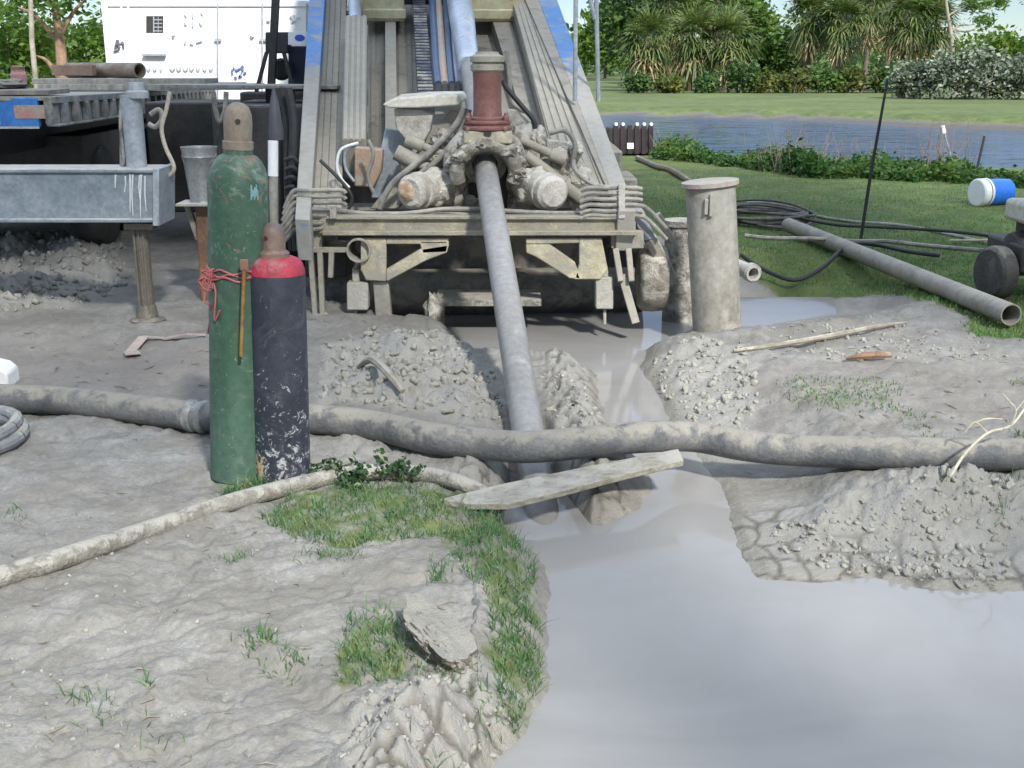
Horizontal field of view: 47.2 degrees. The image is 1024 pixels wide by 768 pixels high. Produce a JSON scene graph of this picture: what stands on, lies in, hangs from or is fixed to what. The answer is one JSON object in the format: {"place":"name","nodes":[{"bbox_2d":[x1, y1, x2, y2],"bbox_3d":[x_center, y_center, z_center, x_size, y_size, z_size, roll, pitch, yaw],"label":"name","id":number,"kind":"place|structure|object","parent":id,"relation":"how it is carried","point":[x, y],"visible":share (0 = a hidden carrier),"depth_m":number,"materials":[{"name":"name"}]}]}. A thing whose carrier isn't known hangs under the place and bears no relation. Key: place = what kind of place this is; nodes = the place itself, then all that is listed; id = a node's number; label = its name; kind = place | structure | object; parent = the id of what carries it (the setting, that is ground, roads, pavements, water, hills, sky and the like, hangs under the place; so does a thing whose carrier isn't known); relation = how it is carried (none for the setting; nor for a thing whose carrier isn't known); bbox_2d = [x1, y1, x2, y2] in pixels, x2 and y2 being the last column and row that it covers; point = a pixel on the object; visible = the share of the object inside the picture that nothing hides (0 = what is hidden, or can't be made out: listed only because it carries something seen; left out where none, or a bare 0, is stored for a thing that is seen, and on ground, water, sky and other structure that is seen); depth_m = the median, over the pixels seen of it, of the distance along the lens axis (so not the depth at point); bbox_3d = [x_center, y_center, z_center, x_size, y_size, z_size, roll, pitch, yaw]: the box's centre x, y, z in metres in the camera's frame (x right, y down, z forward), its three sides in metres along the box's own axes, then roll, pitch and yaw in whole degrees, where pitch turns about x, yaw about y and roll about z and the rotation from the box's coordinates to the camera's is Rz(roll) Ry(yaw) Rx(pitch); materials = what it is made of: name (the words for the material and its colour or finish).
{"place":"outdoors","nodes":[
{"label":"outdoors","id":0,"kind":"place"},
{"bbox_2d":[0,62,1023,767],"bbox_3d":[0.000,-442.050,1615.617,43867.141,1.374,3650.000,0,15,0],"label":"ground","id":1,"kind":"structure","parent":0,"point":[84,466],"depth_m":4.84,"materials":[{"name":"soil"}]},
{"bbox_2d":[0,358,19,383],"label":"white block","id":2,"kind":"object","parent":1,"relation":"on","point":[9,372],"depth_m":6.38,"materials":[{"name":"plastic"}]},
{"bbox_2d":[0,405,29,453],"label":"hose coil","id":3,"kind":"object","parent":1,"relation":"on","point":[14,430],"visible":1,"depth_m":5.34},
{"bbox_2d":[28,0,37,87],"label":"wooden pole","id":4,"kind":"object","parent":1,"relation":"on","point":[32,42],"visible":0.49,"depth_m":19.18,"materials":[{"name":"wood"}]},
{"bbox_2d":[0,0,68,31],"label":"broadleaf tree","id":5,"kind":"object","parent":1,"relation":"on","point":[14,12],"visible":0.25,"depth_m":38.24,"materials":[{"name":"green plant"}]},
{"bbox_2d":[0,0,76,84],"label":"broadleaf tree","id":6,"kind":"object","parent":1,"relation":"on","point":[11,52],"visible":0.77,"depth_m":32.25,"materials":[{"name":"green plant"}]},
{"bbox_2d":[0,29,96,87],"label":"broadleaf tree","id":7,"kind":"object","parent":1,"relation":"on","point":[3,69],"visible":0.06,"depth_m":45.53,"materials":[{"name":"green plant"}]},
{"bbox_2d":[0,0,107,77],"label":"broadleaf tree","id":8,"kind":"object","parent":1,"relation":"on","point":[57,37],"visible":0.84,"depth_m":30.55,"materials":[{"name":"green plant"}]},
{"bbox_2d":[27,4,105,87],"bbox_3d":[-13.635,-9.979,36.849,3.823,3.704,3.191,0,15,0],"label":"broadleaf tree","id":9,"kind":"object","parent":1,"relation":"on","point":[78,40],"visible":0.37,"depth_m":36.25,"materials":[{"name":"green plant"}]},
{"bbox_2d":[0,82,228,323],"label":"flatbed trailer","id":10,"kind":"object","parent":1,"relation":"on","point":[78,160],"visible":0.89,"depth_m":7.84,"materials":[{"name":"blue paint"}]},
{"bbox_2d":[10,65,27,87],"bbox_3d":[-3.906,-2.408,9.294,0.120,0.223,0.120,0,15,0],"label":"canister","id":11,"kind":"object","parent":10,"relation":"on","point":[18,72],"visible":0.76,"depth_m":9.24,"materials":[{"name":"pink plastic"}]},
{"bbox_2d":[0,78,69,94],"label":"muddy mat","id":12,"kind":"object","parent":10,"relation":"on","point":[14,86],"visible":1,"depth_m":8.94,"materials":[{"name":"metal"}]},
{"bbox_2d":[32,78,264,89],"bbox_3d":[-3.771,-3.153,12.334,2.318,0.117,0.961,-1,15,-3],"label":"board stack","id":13,"kind":"object","parent":10,"relation":"on","point":[98,83],"visible":0.65,"depth_m":12.03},
{"bbox_2d":[51,64,96,75],"bbox_3d":[-4.652,-3.345,12.509,0.798,0.120,0.164,11,19,35],"label":"timber block","id":14,"kind":"object","parent":13,"relation":"on","point":[76,70],"depth_m":12.39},
{"bbox_2d":[64,63,145,77],"bbox_3d":[-4.349,-3.337,12.478,1.245,0.156,0.156,11,19,35],"label":"rusty pipe","id":15,"kind":"object","parent":13,"relation":"on","point":[120,70],"visible":0.7,"depth_m":12.25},
{"bbox_2d":[123,333,205,355],"bbox_3d":[-2.239,-0.260,7.331,0.318,0.042,0.624,9,18,31],"label":"ribbon","id":16,"kind":"object","parent":1,"relation":"on","point":[135,345],"visible":1,"depth_m":7.33,"materials":[{"name":"pink plastic"}]},
{"bbox_2d":[175,199,207,300],"bbox_3d":[-2.253,-0.947,8.607,0.300,0.778,0.280,0,15,0],"label":"jack stand","id":17,"kind":"object","parent":1,"relation":"on","point":[199,225],"visible":0.62,"depth_m":8.53,"materials":[{"name":"metal"}]},
{"bbox_2d":[180,145,216,202],"bbox_3d":[-2.243,-1.510,8.452,0.260,0.391,0.260,0,15,0],"label":"metal pail","id":18,"kind":"object","parent":17,"relation":"on","point":[198,160],"visible":0.89,"depth_m":8.36,"materials":[{"name":"metal"}]},
{"bbox_2d":[101,1,367,131],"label":"shipping container","id":19,"kind":"object","parent":1,"relation":"on","point":[222,41],"visible":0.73,"depth_m":18.23,"materials":[{"name":"metal"}]},
{"bbox_2d":[207,102,268,484],"bbox_3d":[-1.114,-0.352,4.781,0.238,1.553,0.238,3,15,-1],"label":"gas cylinder","id":20,"kind":"object","parent":1,"relation":"on","point":[238,199],"visible":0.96,"depth_m":4.66,"materials":[{"name":"green metal"}]},
{"bbox_2d":[198,265,251,333],"bbox_3d":[-1.122,-0.325,4.749,0.270,0.306,0.184,3,15,-1],"label":"tie tape","id":21,"kind":"object","parent":20,"relation":"attached to","point":[208,276],"visible":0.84,"depth_m":4.65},
{"bbox_2d":[239,259,248,356],"bbox_3d":[-1.058,-0.297,4.623,0.060,0.390,0.018,1,15,5],"label":"cylinder key","id":22,"kind":"object","parent":20,"relation":"attached to","point":[244,265],"visible":1,"depth_m":4.61,"materials":[{"name":"gold metal"}]},
{"bbox_2d":[155,83,340,256],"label":"walkway","id":23,"kind":"structure","parent":1,"relation":"on","point":[268,89],"depth_m":9.90,"materials":[{"name":"black metal"}]},
{"bbox_2d":[0,463,503,587],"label":"discharge hose","id":24,"kind":"object","parent":1,"relation":"on","point":[48,562],"visible":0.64,"depth_m":4.46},
{"bbox_2d":[240,0,306,101],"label":"steel stand","id":25,"kind":"object","parent":1,"relation":"on","point":[276,41],"visible":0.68,"depth_m":11.04,"materials":[{"name":"black metal"}]},
{"bbox_2d":[268,140,278,222],"bbox_3d":[-1.603,-0.985,7.922,0.116,1.292,0.068,0,15,0],"label":"marker post","id":26,"kind":"object","parent":1,"relation":"on","point":[273,176],"visible":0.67,"depth_m":7.80,"materials":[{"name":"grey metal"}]},
{"bbox_2d":[268,87,283,139],"bbox_3d":[-1.581,-1.802,7.822,0.104,0.340,0.102,0,15,0],"label":"grey cone","id":27,"kind":"object","parent":26,"relation":"on","point":[275,129],"visible":1,"depth_m":7.80,"materials":[{"name":"plastic"}]},
{"bbox_2d":[250,222,310,482],"bbox_3d":[-0.956,-0.111,4.820,0.230,1.103,0.230,1,15,0],"label":"gas cylinder","id":28,"kind":"object","parent":1,"relation":"on","point":[280,355],"visible":0.85,"depth_m":4.73,"materials":[{"name":"black paint"}]},
{"bbox_2d":[276,46,305,90],"bbox_3d":[-2.116,-2.404,11.675,0.416,1.844,0.510,0,15,0],"label":"control cabinet","id":29,"kind":"object","parent":1,"relation":"on","point":[296,57],"visible":0.26,"depth_m":11.37,"materials":[{"name":"metal"}]},
{"bbox_2d":[309,450,357,477],"bbox_3d":[-0.757,0.350,4.957,0.222,0.119,0.168,6,17,21],"label":"leafy weed","id":30,"kind":"object","parent":1,"relation":"on","point":[329,466],"visible":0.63,"depth_m":4.97,"materials":[{"name":"green plant"}]},
{"bbox_2d":[334,461,384,488],"bbox_3d":[-0.637,0.382,4.856,0.225,0.105,0.152,0,15,0],"label":"leafy weed","id":31,"kind":"object","parent":1,"relation":"on","point":[360,471],"visible":0.95,"depth_m":4.83,"materials":[{"name":"green plant"}]},
{"bbox_2d":[356,356,404,392],"bbox_3d":[-0.728,-0.064,6.308,0.052,0.164,0.826,-7,17,-23],"label":"stick","id":32,"kind":"object","parent":1,"relation":"on","point":[386,371],"visible":1,"depth_m":6.12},
{"bbox_2d":[373,448,426,481],"bbox_3d":[-0.462,0.341,4.891,0.212,0.149,0.187,-5,16,-17],"label":"leafy weed","id":33,"kind":"object","parent":1,"relation":"on","point":[398,469],"visible":0.97,"depth_m":4.87,"materials":[{"name":"green plant"}]},
{"bbox_2d":[145,0,678,324],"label":"drill rig","id":34,"kind":"object","parent":1,"relation":"on","point":[388,202],"visible":0.96,"depth_m":8.48,"materials":[{"name":"blue paint"}]},
{"bbox_2d":[460,59,558,524],"bbox_3d":[-0.094,-0.902,7.180,0.155,2.163,5.999,-1,15,-5],"label":"drill pipe","id":35,"kind":"object","parent":34,"relation":"attached to","point":[524,408],"visible":0.52,"depth_m":6.26,"materials":[{"name":"grey steel"}]},
{"bbox_2d":[402,593,481,673],"bbox_3d":[-0.200,0.785,3.511,0.218,0.222,0.348,-13,20,-38],"label":"rock","id":36,"kind":"object","parent":1,"relation":"on","point":[437,635],"visible":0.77,"depth_m":3.45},
{"bbox_2d":[0,229,1014,767],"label":"mud clods","id":37,"kind":"object","parent":1,"relation":"on","point":[414,379],"visible":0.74,"depth_m":6.13,"materials":[{"name":"soil"}]},
{"bbox_2d":[11,321,1010,767],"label":"twig litter","id":38,"kind":"object","parent":1,"relation":"on","point":[371,543],"visible":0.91,"depth_m":4.35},
{"bbox_2d":[0,384,1023,470],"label":"suction hose","id":39,"kind":"object","parent":1,"relation":"on","point":[614,439],"visible":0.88,"depth_m":5.13,"materials":[{"name":"rubber"}]},
{"bbox_2d":[3,457,1023,767],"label":"grass","id":40,"kind":"structure","parent":1,"relation":"on","point":[487,525],"depth_m":4.05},
{"bbox_2d":[3,8,1023,76],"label":"woods","id":41,"kind":"object","parent":1,"relation":"on","point":[873,60],"visible":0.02,"depth_m":138.75,"materials":[{"name":"green plant"}]},
{"bbox_2d":[439,449,683,509],"bbox_3d":[0.249,0.401,4.860,1.125,0.080,0.179,-8,17,-26],"label":"plank","id":42,"kind":"object","parent":1,"relation":"on","point":[521,493],"visible":0.98,"depth_m":4.82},
{"bbox_2d":[571,2,632,78],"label":"broadleaf tree","id":43,"kind":"object","parent":1,"relation":"on","point":[586,43],"visible":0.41,"depth_m":118.87,"materials":[{"name":"green plant"}]},
{"bbox_2d":[586,0,665,59],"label":"broadleaf tree","id":44,"kind":"object","parent":1,"relation":"on","point":[617,15],"visible":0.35,"depth_m":103.80,"materials":[{"name":"green plant"}]},
{"bbox_2d":[606,123,652,153],"bbox_3d":[2.237,-4.690,22.333,0.864,0.581,0.546,0,15,0],"label":"slatted crate","id":45,"kind":"object","parent":1,"relation":"on","point":[635,139],"visible":0.91,"depth_m":22.09,"materials":[{"name":"plastic"}]},
{"bbox_2d":[617,69,659,92],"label":"bush","id":46,"kind":"object","parent":1,"relation":"on","point":[638,82],"visible":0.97,"depth_m":67.55,"materials":[{"name":"green plant"}]},
{"bbox_2d":[614,3,677,88],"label":"palm tree","id":47,"kind":"object","parent":1,"relation":"on","point":[648,59],"visible":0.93,"depth_m":70.44,"materials":[{"name":"green plant"}]},
{"bbox_2d":[635,155,691,180],"bbox_3d":[2.467,-3.236,18.021,0.250,0.122,6.103,-1,15,-3],"label":"hose line","id":48,"kind":"object","parent":1,"relation":"on","point":[680,175],"visible":0.71,"depth_m":18.71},
{"bbox_2d":[649,69,688,92],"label":"bush","id":49,"kind":"object","parent":1,"relation":"on","point":[672,84],"visible":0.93,"depth_m":67.58,"materials":[{"name":"green plant"}]},
{"bbox_2d":[636,0,704,76],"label":"palm tree","id":50,"kind":"object","parent":1,"relation":"on","point":[669,6],"visible":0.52,"depth_m":76.04,"materials":[{"name":"green plant"}]},
{"bbox_2d":[662,217,691,322],"bbox_3d":[1.241,-0.744,8.660,0.280,0.936,0.278,0,15,0],"label":"standing pipe","id":51,"kind":"object","parent":1,"relation":"on","point":[677,308],"visible":0.44,"depth_m":8.53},
{"bbox_2d":[656,0,724,90],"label":"palm tree","id":52,"kind":"object","parent":1,"relation":"on","point":[689,56],"visible":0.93,"depth_m":71.22,"materials":[{"name":"green plant"}]},
{"bbox_2d":[639,0,764,73],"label":"broadleaf tree","id":53,"kind":"object","parent":1,"relation":"on","point":[698,6],"visible":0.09,"depth_m":85.69,"materials":[{"name":"green plant"}]},
{"bbox_2d":[687,68,724,92],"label":"bush","id":54,"kind":"object","parent":1,"relation":"on","point":[707,82],"visible":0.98,"depth_m":67.54,"materials":[{"name":"green plant"}]},
{"bbox_2d":[681,177,741,332],"bbox_3d":[1.340,-0.761,7.838,0.458,1.219,0.374,0,15,0],"label":"standing pipe","id":55,"kind":"object","parent":1,"relation":"on","point":[711,211],"visible":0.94,"depth_m":7.68,"materials":[{"name":"grey metal"}]},
{"bbox_2d":[695,0,744,86],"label":"palm tree","id":56,"kind":"object","parent":1,"relation":"on","point":[716,3],"visible":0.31,"depth_m":77.72,"materials":[{"name":"green plant"}]},
{"bbox_2d":[697,0,764,90],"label":"palm tree","id":57,"kind":"object","parent":1,"relation":"on","point":[727,21],"visible":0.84,"depth_m":70.47,"materials":[{"name":"green plant"}]},
{"bbox_2d":[719,56,767,92],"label":"bush","id":58,"kind":"object","parent":1,"relation":"on","point":[734,74],"visible":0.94,"depth_m":67.27,"materials":[{"name":"green plant"}]},
{"bbox_2d":[739,259,760,281],"bbox_3d":[1.781,-0.940,9.371,0.148,0.164,0.605,-5,16,-19],"label":"pipe stub","id":59,"kind":"object","parent":1,"relation":"on","point":[750,272],"visible":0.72,"depth_m":9.12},
{"bbox_2d":[723,0,792,85],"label":"broadleaf tree","id":60,"kind":"object","parent":1,"relation":"on","point":[761,13],"visible":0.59,"depth_m":79.48,"materials":[{"name":"green plant"}]},
{"bbox_2d":[737,66,783,92],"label":"bush","id":61,"kind":"object","parent":1,"relation":"on","point":[767,82],"visible":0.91,"depth_m":67.36,"materials":[{"name":"green plant"}]},
{"bbox_2d":[736,198,816,228],"bbox_3d":[2.810,-1.876,12.924,1.045,0.174,1.539,0,15,0],"label":"hose coil","id":62,"kind":"object","parent":1,"relation":"on","point":[782,212],"visible":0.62,"depth_m":12.64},
{"bbox_2d":[744,16,812,76],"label":"broadleaf tree","id":63,"kind":"object","parent":1,"relation":"on","point":[783,65],"visible":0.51,"depth_m":81.86,"materials":[{"name":"green plant"}]},
{"bbox_2d":[770,64,821,92],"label":"bush","id":64,"kind":"object","parent":1,"relation":"on","point":[793,81],"visible":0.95,"depth_m":67.43,"materials":[{"name":"green plant"}]},
{"bbox_2d":[782,0,839,88],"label":"palm tree","id":65,"kind":"object","parent":1,"relation":"on","point":[805,37],"visible":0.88,"depth_m":74.00,"materials":[{"name":"green plant"}]},
{"bbox_2d":[649,119,980,173],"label":"dry weed stalks","id":66,"kind":"object","parent":1,"relation":"on","point":[929,145],"visible":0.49,"depth_m":18.91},
{"bbox_2d":[733,321,907,351],"bbox_3d":[2.014,-0.306,7.426,1.497,0.056,0.119,-9,18,-29],"label":"stick","id":67,"kind":"object","parent":1,"relation":"on","point":[816,338],"visible":1,"depth_m":7.30,"materials":[{"name":"wood"}]},
{"bbox_2d":[804,64,851,92],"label":"bush","id":68,"kind":"object","parent":1,"relation":"on","point":[823,83],"visible":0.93,"depth_m":67.34,"materials":[{"name":"green plant"}]},
{"bbox_2d":[783,0,882,80],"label":"broadleaf tree","id":69,"kind":"object","parent":1,"relation":"on","point":[789,12],"visible":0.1,"depth_m":89.98,"materials":[{"name":"green plant"}]},
{"bbox_2d":[648,133,1023,187],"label":"shore weeds","id":70,"kind":"object","parent":1,"relation":"on","point":[803,161],"visible":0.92,"depth_m":18.22,"materials":[{"name":"green plant"}]},
{"bbox_2d":[740,241,939,281],"bbox_3d":[2.846,-1.094,10.309,1.619,0.262,0.670,-2,16,-9],"label":"hose line","id":71,"kind":"object","parent":1,"relation":"on","point":[835,255],"visible":0.88,"depth_m":10.16,"materials":[{"name":"black rubber"}]},
{"bbox_2d":[809,0,876,73],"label":"palm tree","id":72,"kind":"object","parent":1,"relation":"on","point":[841,38],"visible":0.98,"depth_m":72.34,"materials":[{"name":"green plant"}]},
{"bbox_2d":[832,65,882,92],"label":"bush","id":73,"kind":"object","parent":1,"relation":"on","point":[854,82],"visible":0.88,"depth_m":67.37,"materials":[{"name":"green plant"}]},
{"bbox_2d":[744,233,983,251],"bbox_3d":[3.232,-1.294,10.634,2.195,0.066,0.325,6,16,21],"label":"hose line","id":74,"kind":"object","parent":1,"relation":"on","point":[887,241],"visible":0.87,"depth_m":10.67,"materials":[{"name":"rubber"}]},
{"bbox_2d":[747,201,986,244],"bbox_3d":[3.750,-1.793,12.851,0.368,0.059,3.614,-8,17,-28],"label":"hose line","id":75,"kind":"object","parent":1,"relation":"on","point":[881,223],"visible":0.56,"depth_m":12.60,"materials":[{"name":"rubber"}]},
{"bbox_2d":[845,352,891,359],"bbox_3d":[2.086,-0.166,6.828,0.287,0.054,0.075,-3,16,-12],"label":"stick","id":76,"kind":"object","parent":1,"relation":"on","point":[866,355],"visible":1,"depth_m":6.80,"materials":[{"name":"wood"}]},
{"bbox_2d":[842,0,899,88],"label":"palm tree","id":77,"kind":"object","parent":1,"relation":"on","point":[870,8],"visible":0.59,"depth_m":76.10,"materials":[{"name":"green plant"}]},
{"bbox_2d":[859,80,888,238],"bbox_3d":[3.480,-2.091,11.320,0.171,1.632,0.034,0,15,0],"label":"marker rod","id":78,"kind":"object","parent":1,"relation":"on","point":[871,170],"visible":0.79,"depth_m":11.30,"materials":[{"name":"black metal"}]},
{"bbox_2d":[863,60,902,92],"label":"bush","id":79,"kind":"object","parent":1,"relation":"on","point":[883,72],"visible":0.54,"depth_m":67.38,"materials":[{"name":"green plant"}]},
{"bbox_2d":[862,0,918,65],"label":"palm tree","id":80,"kind":"object","parent":1,"relation":"on","point":[888,52],"visible":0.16,"depth_m":80.53,"materials":[{"name":"green plant"}]},
{"bbox_2d":[762,316,1023,437],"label":"sparse grass","id":81,"kind":"structure","parent":1,"relation":"on","point":[899,388],"depth_m":6.14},
{"bbox_2d":[797,217,988,236],"bbox_3d":[3.826,-1.532,11.556,2.596,0.050,0.308,14,21,42],"label":"hose line","id":82,"kind":"object","parent":1,"relation":"on","point":[898,228],"visible":0.82,"depth_m":11.60,"materials":[{"name":"black rubber"}]},
{"bbox_2d":[859,0,933,59],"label":"broadleaf tree","id":83,"kind":"object","parent":1,"relation":"on","point":[877,54],"visible":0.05,"depth_m":92.52,"materials":[{"name":"green plant"}]},
{"bbox_2d":[781,218,1021,324],"bbox_3d":[3.035,-1.032,9.789,0.144,0.144,4.387,-2,15,-6],"label":"long pipe","id":84,"kind":"object","parent":1,"relation":"on","point":[991,306],"visible":1,"depth_m":8.92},
{"bbox_2d":[869,0,940,67],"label":"palm tree","id":85,"kind":"object","parent":1,"relation":"on","point":[905,37],"visible":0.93,"depth_m":68.50,"materials":[{"name":"green plant"}]},
{"bbox_2d":[883,55,935,98],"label":"silver shrub","id":86,"kind":"object","parent":1,"relation":"on","point":[904,83],"visible":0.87,"depth_m":57.82,"materials":[{"name":"green plant"}]},
{"bbox_2d":[905,0,968,91],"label":"palm tree","id":87,"kind":"object","parent":1,"relation":"on","point":[937,39],"visible":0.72,"depth_m":68.36,"materials":[{"name":"green plant"}]},
{"bbox_2d":[915,42,974,99],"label":"silver shrub","id":88,"kind":"object","parent":1,"relation":"on","point":[945,77],"visible":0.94,"depth_m":56.57,"materials":[{"name":"green plant"}]},
{"bbox_2d":[940,125,951,155],"bbox_3d":[6.969,-3.642,18.669,0.397,0.930,0.070,0,15,0],"label":"stake","id":89,"kind":"object","parent":1,"relation":"on","point":[943,129],"visible":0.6,"depth_m":18.57,"materials":[{"name":"grey metal"}]},
{"bbox_2d":[911,0,1023,93],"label":"tree","id":90,"kind":"object","parent":1,"relation":"on","point":[974,6],"visible":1,"depth_m":62.87,"materials":[{"name":"green plant"}]},
{"bbox_2d":[949,239,987,241],"bbox_3d":[4.677,-1.394,11.313,0.928,0.043,0.058,0,15,0],"label":"rope","id":91,"kind":"object","parent":1,"relation":"on","point":[961,240],"visible":0.68,"depth_m":11.31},
{"bbox_2d":[937,21,1023,72],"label":"broadleaf tree","id":92,"kind":"object","parent":1,"relation":"on","point":[1008,40],"visible":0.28,"depth_m":113.06,"materials":[{"name":"green plant"}]},
{"bbox_2d":[976,136,985,167],"bbox_3d":[7.439,-3.569,18.689,0.135,0.751,0.044,0,15,0],"label":"stake","id":93,"kind":"object","parent":1,"relation":"on","point":[980,153],"visible":0.65,"depth_m":18.64,"materials":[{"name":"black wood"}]},
{"bbox_2d":[951,36,1016,99],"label":"silver shrub","id":94,"kind":"object","parent":1,"relation":"on","point":[978,81],"visible":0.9,"depth_m":56.19,"materials":[{"name":"green plant"}]},
{"bbox_2d":[947,393,1023,477],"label":"dry branch","id":95,"kind":"object","parent":1,"relation":"on","point":[949,474],"visible":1,"depth_m":4.82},
{"bbox_2d":[968,178,1015,206],"bbox_3d":[5.801,-2.320,14.182,0.475,0.344,0.344,-5,16,-19],"label":"drinks cooler","id":96,"kind":"object","parent":1,"relation":"on","point":[984,192],"visible":0.98,"depth_m":14.07,"materials":[{"name":"blue plastic"}]},
{"bbox_2d":[973,198,1023,298],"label":"pump unit","id":97,"kind":"object","parent":1,"relation":"on","point":[998,270],"visible":0.97,"depth_m":8.57,"materials":[{"name":"metal"}]},
{"bbox_2d":[980,49,1023,99],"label":"silver shrub","id":98,"kind":"object","parent":1,"relation":"on","point":[1018,66],"visible":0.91,"depth_m":55.71,"materials":[{"name":"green plant"}]},
{"bbox_2d":[1006,71,1023,87],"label":"silver shrub","id":99,"kind":"object","parent":1,"relation":"on","point":[1020,76],"visible":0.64,"depth_m":55.67,"materials":[{"name":"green plant"}]},
{"bbox_2d":[1014,45,1023,58],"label":"broadleaf tree","id":100,"kind":"object","parent":1,"relation":"on","point":[1022,50],"visible":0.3,"depth_m":111.37,"materials":[{"name":"green plant"}]},
{"bbox_2d":[0,0,1023,61],"label":"sky","id":101,"kind":"structure","parent":0,"point":[1013,14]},
{"bbox_2d":[401,297,1023,767],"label":"muddy water","id":102,"kind":"structure","parent":0,"point":[681,635],"depth_m":3.86,"materials":[{"name":"liquid"}]},
{"bbox_2d":[600,116,1023,167],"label":"pond","id":103,"kind":"structure","parent":0,"point":[1003,148],"depth_m":33.19,"materials":[{"name":"liquid"}]},
{"bbox_2d":[630,168,1023,338],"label":"lawn grass","id":104,"kind":"structure","parent":0,"point":[1018,291],"depth_m":11.73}
]}

